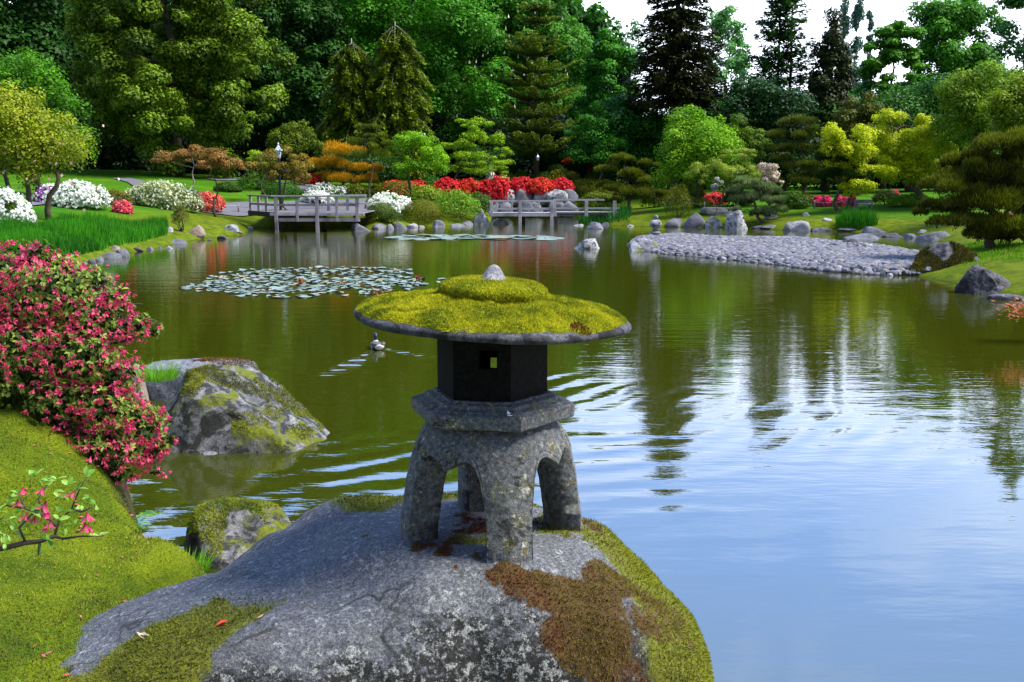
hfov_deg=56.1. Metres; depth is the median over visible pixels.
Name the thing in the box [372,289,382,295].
lily leaf
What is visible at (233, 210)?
path
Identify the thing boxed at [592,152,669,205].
pine
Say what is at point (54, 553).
stray grass
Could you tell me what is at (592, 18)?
wood
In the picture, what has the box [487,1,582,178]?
layered fir
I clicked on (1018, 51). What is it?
birch tree
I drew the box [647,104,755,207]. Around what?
maple
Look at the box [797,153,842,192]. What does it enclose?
understory tree
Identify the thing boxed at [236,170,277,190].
shrub
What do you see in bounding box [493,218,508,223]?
rock
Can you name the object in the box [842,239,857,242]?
rock
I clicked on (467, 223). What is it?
rock
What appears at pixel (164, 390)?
boulder
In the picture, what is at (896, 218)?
ground
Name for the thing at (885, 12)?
sky
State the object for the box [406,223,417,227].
rock
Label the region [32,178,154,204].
path
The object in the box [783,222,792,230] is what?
rock
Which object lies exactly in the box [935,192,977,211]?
shrub
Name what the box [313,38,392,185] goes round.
weeping conifer
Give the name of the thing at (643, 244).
rock
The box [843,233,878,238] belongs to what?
rock
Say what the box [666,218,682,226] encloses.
rock
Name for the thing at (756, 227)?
rock
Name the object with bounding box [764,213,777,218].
rock
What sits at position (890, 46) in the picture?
pine tree
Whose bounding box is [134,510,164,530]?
fern
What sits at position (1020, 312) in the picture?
maple shrub
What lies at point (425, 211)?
topiary
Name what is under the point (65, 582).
moss carpet
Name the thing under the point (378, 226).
rock
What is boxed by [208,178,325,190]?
path
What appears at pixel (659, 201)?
shrub
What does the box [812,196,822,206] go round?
azalea bush
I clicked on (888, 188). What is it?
understory tree
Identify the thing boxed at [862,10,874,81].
poplar tree
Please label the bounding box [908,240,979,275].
rock
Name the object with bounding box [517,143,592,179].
understory tree
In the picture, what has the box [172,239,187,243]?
rock
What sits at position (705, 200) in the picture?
topiary
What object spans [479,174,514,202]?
azalea bush
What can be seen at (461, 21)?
deciduous tree
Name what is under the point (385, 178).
shrub
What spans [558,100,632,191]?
maple
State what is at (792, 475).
water
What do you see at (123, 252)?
rock
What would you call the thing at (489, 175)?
azalea bush
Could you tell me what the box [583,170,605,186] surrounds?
topiary
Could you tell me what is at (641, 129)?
understory tree
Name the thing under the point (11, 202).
azalea bush
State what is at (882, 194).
shrub
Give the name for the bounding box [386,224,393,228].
rock
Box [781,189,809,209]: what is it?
shrub
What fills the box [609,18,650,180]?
hazel tree
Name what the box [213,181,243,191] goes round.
shrub
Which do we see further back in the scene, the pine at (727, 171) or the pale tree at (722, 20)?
the pale tree at (722, 20)
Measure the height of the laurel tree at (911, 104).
8.354 m
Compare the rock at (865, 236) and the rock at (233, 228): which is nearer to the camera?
the rock at (865, 236)
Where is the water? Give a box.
[76,217,1023,681]
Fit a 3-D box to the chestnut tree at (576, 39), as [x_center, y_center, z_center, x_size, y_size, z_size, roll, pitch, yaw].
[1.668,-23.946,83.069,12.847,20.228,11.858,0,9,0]
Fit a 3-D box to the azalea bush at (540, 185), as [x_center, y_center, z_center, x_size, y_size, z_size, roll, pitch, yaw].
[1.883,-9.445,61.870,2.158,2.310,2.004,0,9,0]
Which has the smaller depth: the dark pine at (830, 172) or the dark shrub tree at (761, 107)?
the dark pine at (830, 172)
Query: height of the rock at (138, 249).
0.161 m
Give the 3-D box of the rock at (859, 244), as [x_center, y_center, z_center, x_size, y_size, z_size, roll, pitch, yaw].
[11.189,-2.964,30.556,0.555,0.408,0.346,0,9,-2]
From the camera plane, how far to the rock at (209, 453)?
7.87 m
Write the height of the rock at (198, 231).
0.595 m
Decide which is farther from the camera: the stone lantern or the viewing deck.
the viewing deck
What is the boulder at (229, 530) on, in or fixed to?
in the water
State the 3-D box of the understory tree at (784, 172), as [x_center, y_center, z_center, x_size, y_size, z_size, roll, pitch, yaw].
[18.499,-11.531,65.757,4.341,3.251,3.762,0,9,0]
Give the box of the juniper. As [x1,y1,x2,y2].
[724,175,789,222]
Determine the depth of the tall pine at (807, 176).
51.33 m
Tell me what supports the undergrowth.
on the ground at (896, 218)
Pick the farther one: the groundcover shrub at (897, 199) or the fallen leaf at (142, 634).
the groundcover shrub at (897, 199)
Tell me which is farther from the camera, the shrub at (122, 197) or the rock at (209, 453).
the shrub at (122, 197)
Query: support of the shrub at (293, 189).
on the ground at (896, 218)
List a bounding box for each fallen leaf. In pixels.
[137,632,148,637]
[216,620,226,624]
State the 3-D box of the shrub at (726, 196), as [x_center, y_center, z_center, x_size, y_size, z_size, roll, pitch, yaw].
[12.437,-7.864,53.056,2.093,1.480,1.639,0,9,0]
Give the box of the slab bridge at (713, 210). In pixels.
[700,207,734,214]
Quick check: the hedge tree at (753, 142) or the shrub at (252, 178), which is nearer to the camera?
the hedge tree at (753, 142)
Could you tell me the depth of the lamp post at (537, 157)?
65.84 m
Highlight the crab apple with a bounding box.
[243,144,314,227]
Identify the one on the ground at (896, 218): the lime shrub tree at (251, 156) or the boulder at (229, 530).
the lime shrub tree at (251, 156)
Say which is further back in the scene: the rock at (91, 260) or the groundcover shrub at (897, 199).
the groundcover shrub at (897, 199)
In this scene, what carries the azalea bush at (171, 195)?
on the ground at (896, 218)
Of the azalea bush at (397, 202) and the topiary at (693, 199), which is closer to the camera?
the azalea bush at (397, 202)
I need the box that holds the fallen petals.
[9,429,192,675]
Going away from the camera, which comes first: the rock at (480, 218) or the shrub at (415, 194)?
the rock at (480, 218)
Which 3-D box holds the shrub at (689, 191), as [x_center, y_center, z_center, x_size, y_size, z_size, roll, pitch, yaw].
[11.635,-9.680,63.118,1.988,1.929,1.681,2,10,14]
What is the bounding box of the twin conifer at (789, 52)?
[738,0,815,190]
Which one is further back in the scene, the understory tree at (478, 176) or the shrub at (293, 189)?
the understory tree at (478, 176)
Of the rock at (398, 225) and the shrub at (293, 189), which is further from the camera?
the shrub at (293, 189)
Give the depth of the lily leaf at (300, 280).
21.11 m
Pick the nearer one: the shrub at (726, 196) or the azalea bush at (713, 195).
the shrub at (726, 196)
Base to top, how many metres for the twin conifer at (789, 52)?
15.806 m
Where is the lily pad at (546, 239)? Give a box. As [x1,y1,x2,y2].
[536,238,557,239]
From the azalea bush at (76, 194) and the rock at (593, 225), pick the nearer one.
the azalea bush at (76, 194)
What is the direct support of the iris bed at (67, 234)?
on the ground at (896, 218)
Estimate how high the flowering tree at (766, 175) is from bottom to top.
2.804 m
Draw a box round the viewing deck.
[247,195,375,231]
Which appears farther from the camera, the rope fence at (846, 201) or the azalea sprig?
the rope fence at (846, 201)
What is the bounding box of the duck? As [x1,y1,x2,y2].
[370,332,384,349]
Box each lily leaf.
[297,278,303,282]
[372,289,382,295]
[415,273,420,281]
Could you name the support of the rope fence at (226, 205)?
on the ground at (896, 218)
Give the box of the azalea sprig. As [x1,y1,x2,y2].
[0,465,108,560]
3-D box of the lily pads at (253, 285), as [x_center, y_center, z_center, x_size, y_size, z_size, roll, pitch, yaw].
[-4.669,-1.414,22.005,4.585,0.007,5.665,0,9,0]
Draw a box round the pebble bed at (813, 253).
[626,232,921,274]
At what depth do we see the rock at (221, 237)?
37.70 m
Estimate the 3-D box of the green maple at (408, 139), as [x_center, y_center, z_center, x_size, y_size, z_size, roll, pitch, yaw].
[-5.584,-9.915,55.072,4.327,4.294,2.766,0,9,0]
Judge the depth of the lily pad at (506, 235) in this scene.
39.46 m
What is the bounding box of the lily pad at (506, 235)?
[498,235,514,236]
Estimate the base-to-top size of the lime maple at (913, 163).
5.182 m
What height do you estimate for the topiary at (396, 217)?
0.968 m
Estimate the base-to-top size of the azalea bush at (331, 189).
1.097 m
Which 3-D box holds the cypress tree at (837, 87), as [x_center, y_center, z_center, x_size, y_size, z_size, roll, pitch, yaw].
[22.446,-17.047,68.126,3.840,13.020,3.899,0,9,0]
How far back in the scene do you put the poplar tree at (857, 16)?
113.40 m
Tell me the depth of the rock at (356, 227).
43.60 m
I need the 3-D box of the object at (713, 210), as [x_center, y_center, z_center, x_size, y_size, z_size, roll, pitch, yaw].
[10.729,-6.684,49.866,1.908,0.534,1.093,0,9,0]
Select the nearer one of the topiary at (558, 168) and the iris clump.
the iris clump
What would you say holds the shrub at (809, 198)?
on the ground at (896, 218)
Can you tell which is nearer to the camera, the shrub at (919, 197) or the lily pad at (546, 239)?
the lily pad at (546, 239)
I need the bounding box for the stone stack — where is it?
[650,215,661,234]
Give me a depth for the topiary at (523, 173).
68.59 m
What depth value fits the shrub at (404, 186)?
58.58 m
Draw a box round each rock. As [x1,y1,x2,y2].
[87,259,95,262]
[102,252,121,258]
[110,245,119,250]
[115,248,129,256]
[122,363,149,404]
[133,247,142,251]
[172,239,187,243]
[189,225,205,237]
[203,451,217,454]
[217,235,227,238]
[224,224,238,232]
[351,223,369,230]
[372,224,385,228]
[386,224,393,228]
[393,222,406,228]
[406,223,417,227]
[432,220,444,226]
[462,221,472,224]
[472,209,490,224]
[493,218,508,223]
[575,238,598,248]
[586,222,602,228]
[629,238,657,250]
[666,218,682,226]
[681,213,705,226]
[705,216,721,227]
[725,210,747,229]
[752,225,763,228]
[760,225,775,227]
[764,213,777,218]
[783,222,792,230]
[791,221,810,230]
[811,228,831,230]
[837,227,855,229]
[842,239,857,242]
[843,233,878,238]
[855,242,872,246]
[862,226,886,233]
[881,233,902,236]
[903,233,916,237]
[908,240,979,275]
[915,231,949,240]
[955,264,1010,294]
[984,294,1023,300]
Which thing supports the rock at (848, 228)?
on the ground at (896, 218)
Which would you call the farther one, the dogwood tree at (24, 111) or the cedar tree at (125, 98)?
the cedar tree at (125, 98)
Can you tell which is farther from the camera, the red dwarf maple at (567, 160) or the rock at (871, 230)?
the red dwarf maple at (567, 160)
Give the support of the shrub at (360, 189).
on the ground at (896, 218)
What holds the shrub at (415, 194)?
on the ground at (896, 218)
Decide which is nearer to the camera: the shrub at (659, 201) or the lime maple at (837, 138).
the lime maple at (837, 138)
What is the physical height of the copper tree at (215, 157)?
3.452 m
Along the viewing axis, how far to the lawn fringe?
24.40 m
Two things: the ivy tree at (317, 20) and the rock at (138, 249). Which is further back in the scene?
the ivy tree at (317, 20)
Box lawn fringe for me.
[961,240,1023,265]
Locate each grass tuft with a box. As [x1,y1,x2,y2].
[134,353,185,382]
[186,547,214,571]
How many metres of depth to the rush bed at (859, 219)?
43.33 m
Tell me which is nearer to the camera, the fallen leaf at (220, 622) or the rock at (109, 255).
the fallen leaf at (220, 622)
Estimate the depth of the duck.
12.78 m
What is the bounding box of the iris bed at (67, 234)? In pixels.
[0,207,168,263]
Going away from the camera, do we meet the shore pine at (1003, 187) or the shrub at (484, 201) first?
the shore pine at (1003, 187)
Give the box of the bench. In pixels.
[854,200,872,208]
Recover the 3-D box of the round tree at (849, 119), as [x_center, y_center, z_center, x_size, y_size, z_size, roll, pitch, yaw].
[21.311,-11.950,58.692,4.443,6.412,4.270,0,9,0]
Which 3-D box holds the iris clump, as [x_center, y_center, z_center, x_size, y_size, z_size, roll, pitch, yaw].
[5.232,-7.649,55.397,3.044,1.545,12.882,1,9,4]
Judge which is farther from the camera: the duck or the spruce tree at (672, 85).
the spruce tree at (672, 85)
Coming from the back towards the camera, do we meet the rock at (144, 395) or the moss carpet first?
the rock at (144, 395)
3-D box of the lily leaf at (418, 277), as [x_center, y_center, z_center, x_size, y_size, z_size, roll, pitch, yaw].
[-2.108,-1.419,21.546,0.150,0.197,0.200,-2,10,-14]
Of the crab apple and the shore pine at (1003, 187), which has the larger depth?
the crab apple
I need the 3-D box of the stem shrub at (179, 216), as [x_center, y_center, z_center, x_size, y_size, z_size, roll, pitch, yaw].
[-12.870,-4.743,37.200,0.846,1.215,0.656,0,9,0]
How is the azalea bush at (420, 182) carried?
on the ground at (896, 218)
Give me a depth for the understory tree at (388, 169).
59.77 m
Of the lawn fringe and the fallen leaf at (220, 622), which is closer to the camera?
the fallen leaf at (220, 622)
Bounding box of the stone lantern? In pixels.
[353,264,631,562]
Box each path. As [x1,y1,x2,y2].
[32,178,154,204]
[182,198,370,215]
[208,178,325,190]
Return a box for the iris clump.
[577,198,632,223]
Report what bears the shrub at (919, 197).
on the ground at (896, 218)
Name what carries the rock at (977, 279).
on the ground at (896, 218)
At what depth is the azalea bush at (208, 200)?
47.42 m
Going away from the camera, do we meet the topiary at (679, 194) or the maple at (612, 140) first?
the topiary at (679, 194)
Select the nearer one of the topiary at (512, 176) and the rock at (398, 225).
the rock at (398, 225)
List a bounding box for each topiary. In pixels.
[365,202,396,223]
[379,209,401,223]
[402,199,442,223]
[505,174,515,179]
[514,170,529,177]
[535,171,552,178]
[546,164,569,179]
[559,171,581,186]
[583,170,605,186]
[664,182,691,216]
[666,194,695,207]
[693,198,711,207]
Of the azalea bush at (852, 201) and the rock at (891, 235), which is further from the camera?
the azalea bush at (852, 201)
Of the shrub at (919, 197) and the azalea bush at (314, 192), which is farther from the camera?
the azalea bush at (314, 192)
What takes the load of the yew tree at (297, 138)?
on the ground at (896, 218)
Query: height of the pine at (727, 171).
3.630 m
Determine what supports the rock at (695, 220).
on the ground at (896, 218)
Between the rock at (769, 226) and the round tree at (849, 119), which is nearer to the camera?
the rock at (769, 226)
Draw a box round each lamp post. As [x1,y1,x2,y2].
[275,143,284,227]
[536,154,538,177]
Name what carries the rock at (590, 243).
in the water
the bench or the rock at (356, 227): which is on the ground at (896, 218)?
the bench
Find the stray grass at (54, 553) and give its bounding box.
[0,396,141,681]
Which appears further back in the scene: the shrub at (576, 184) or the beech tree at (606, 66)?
the beech tree at (606, 66)
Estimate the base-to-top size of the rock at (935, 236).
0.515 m
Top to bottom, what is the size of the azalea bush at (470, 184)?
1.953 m
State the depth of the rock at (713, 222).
47.28 m
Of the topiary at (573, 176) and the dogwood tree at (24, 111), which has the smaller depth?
the dogwood tree at (24, 111)
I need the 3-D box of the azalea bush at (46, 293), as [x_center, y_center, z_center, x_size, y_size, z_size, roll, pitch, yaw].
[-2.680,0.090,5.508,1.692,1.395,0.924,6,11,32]
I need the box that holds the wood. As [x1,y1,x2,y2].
[4,0,860,183]
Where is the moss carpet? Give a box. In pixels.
[0,381,204,681]
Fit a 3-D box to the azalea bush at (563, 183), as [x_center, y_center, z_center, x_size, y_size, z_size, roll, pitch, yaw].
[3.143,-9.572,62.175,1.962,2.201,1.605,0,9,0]
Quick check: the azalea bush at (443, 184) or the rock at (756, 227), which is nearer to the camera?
the rock at (756, 227)
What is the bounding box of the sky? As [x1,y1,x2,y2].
[8,0,1023,133]
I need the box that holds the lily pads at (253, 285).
[192,268,401,292]
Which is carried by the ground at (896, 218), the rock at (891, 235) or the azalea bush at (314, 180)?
the azalea bush at (314, 180)
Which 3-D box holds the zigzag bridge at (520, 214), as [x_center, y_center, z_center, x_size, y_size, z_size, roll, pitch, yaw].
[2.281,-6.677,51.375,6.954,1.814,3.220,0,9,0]
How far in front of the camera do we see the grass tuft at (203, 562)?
4.59 m
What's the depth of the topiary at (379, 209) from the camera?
46.78 m
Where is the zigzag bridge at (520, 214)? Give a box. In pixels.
[489,199,618,224]
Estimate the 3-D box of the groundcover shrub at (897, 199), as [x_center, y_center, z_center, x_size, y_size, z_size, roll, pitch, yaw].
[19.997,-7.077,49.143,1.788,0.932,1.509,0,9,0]
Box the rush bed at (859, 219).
[834,206,879,228]
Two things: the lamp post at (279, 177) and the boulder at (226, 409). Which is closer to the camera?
the boulder at (226, 409)
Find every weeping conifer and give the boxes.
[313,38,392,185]
[356,23,435,183]
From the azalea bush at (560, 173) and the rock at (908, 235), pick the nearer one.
the rock at (908, 235)
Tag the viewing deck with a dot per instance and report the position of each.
(316, 212)
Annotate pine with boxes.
[346,122,394,214]
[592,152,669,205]
[761,113,832,193]
[815,144,874,211]
[911,124,1023,248]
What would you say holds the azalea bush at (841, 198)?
on the ground at (896, 218)
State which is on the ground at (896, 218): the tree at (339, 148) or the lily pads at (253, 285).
the tree at (339, 148)
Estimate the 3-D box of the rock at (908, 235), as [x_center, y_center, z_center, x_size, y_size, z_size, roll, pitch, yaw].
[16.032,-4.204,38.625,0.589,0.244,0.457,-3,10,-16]
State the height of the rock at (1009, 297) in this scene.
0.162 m
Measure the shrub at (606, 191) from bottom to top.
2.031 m
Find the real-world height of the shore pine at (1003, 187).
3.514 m
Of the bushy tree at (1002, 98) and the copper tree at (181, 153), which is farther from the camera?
the copper tree at (181, 153)
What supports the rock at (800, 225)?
on the ground at (896, 218)
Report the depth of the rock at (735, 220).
45.30 m
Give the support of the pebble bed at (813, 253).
on the ground at (896, 218)
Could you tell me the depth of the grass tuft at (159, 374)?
9.17 m
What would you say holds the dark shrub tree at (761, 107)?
on the ground at (896, 218)
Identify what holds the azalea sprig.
on the ground at (896, 218)
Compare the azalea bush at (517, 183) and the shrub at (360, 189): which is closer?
the shrub at (360, 189)
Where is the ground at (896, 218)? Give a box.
[0,158,1023,681]
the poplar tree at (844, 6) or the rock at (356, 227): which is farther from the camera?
the poplar tree at (844, 6)
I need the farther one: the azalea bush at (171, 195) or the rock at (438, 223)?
the rock at (438, 223)
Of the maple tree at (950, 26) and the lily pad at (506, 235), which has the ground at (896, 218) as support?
the maple tree at (950, 26)
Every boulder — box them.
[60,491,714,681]
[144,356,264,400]
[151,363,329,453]
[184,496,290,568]
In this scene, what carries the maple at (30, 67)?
on the ground at (896, 218)
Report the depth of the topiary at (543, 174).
68.47 m
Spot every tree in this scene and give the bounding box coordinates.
[0,0,113,170]
[0,78,119,219]
[59,0,301,177]
[148,144,211,188]
[195,147,245,216]
[218,0,350,178]
[244,149,271,199]
[264,119,323,186]
[305,140,384,186]
[316,150,403,185]
[322,0,518,149]
[453,144,523,180]
[454,0,593,175]
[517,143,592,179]
[566,28,640,181]
[579,88,689,195]
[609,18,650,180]
[619,0,729,194]
[623,143,665,180]
[705,4,752,106]
[709,72,826,192]
[711,177,723,215]
[714,113,775,175]
[754,152,805,185]
[755,162,783,206]
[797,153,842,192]
[804,6,856,191]
[817,67,993,190]
[819,91,901,194]
[838,0,851,53]
[848,0,865,99]
[854,19,930,188]
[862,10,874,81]
[870,163,927,189]
[903,0,1009,151]
[925,58,1022,187]
[975,65,1023,212]
[989,0,1023,151]
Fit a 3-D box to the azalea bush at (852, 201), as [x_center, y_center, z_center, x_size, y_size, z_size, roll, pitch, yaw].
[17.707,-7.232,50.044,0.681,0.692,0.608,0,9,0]
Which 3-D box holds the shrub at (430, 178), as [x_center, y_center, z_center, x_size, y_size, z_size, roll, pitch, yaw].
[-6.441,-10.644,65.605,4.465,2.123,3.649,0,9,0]
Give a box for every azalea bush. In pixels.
[0,186,36,222]
[0,238,178,491]
[32,179,112,210]
[111,200,133,214]
[125,179,206,212]
[190,191,225,211]
[298,172,330,185]
[300,189,334,203]
[304,181,352,194]
[366,190,411,212]
[410,179,430,196]
[432,177,461,195]
[454,177,483,195]
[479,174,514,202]
[486,166,494,179]
[509,176,533,195]
[527,176,556,206]
[548,169,566,179]
[551,176,574,190]
[702,192,724,204]
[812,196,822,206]
[818,196,832,206]
[836,195,846,206]
[844,196,857,206]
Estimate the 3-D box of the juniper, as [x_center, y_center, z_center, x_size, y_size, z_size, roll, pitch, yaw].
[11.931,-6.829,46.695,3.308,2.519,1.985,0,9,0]
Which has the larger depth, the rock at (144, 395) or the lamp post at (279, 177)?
the lamp post at (279, 177)
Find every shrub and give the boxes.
[108,189,133,204]
[171,204,190,231]
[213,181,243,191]
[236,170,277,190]
[261,183,305,198]
[345,183,377,195]
[368,171,406,185]
[374,180,418,196]
[386,172,438,185]
[408,184,445,205]
[435,188,484,221]
[461,191,493,215]
[570,177,604,197]
[577,190,611,209]
[581,181,625,199]
[587,164,593,177]
[638,187,671,207]
[676,181,703,197]
[719,191,753,205]
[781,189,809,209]
[788,191,812,205]
[871,188,899,205]
[885,194,919,206]
[900,191,927,206]
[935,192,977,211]
[992,295,1023,321]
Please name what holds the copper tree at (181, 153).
on the ground at (896, 218)
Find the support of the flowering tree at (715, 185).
on the ground at (896, 218)
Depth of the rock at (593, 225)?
45.94 m
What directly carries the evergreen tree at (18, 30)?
on the ground at (896, 218)
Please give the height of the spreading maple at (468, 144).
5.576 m
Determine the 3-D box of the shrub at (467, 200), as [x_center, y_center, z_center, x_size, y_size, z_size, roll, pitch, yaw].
[-2.885,-6.981,50.494,2.897,2.187,2.402,0,9,0]
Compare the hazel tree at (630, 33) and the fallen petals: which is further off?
the hazel tree at (630, 33)
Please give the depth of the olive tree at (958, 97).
45.89 m
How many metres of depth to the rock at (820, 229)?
43.68 m
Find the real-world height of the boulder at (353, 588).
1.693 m
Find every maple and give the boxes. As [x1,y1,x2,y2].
[0,46,99,191]
[377,130,450,195]
[431,116,515,178]
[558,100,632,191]
[561,157,573,179]
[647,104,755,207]
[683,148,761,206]
[816,121,901,209]
[869,108,958,198]
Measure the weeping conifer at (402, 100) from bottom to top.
11.260 m
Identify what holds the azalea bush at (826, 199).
on the ground at (896, 218)
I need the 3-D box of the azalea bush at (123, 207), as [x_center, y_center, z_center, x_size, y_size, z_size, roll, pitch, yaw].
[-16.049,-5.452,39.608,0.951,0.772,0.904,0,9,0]
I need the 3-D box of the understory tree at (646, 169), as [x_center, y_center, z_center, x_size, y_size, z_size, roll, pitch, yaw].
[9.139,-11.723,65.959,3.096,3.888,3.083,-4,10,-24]
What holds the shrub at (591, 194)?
on the ground at (896, 218)
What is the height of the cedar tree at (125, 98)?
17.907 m
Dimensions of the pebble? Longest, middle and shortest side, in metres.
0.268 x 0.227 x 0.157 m
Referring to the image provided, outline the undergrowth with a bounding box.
[0,96,994,190]
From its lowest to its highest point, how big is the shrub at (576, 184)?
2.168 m
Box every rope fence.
[191,204,242,211]
[813,199,872,208]
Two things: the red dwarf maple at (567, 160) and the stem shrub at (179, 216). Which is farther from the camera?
the red dwarf maple at (567, 160)
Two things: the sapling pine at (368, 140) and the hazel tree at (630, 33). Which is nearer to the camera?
the sapling pine at (368, 140)
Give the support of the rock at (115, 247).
on the ground at (896, 218)
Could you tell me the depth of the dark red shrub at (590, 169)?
65.00 m
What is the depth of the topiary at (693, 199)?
54.27 m

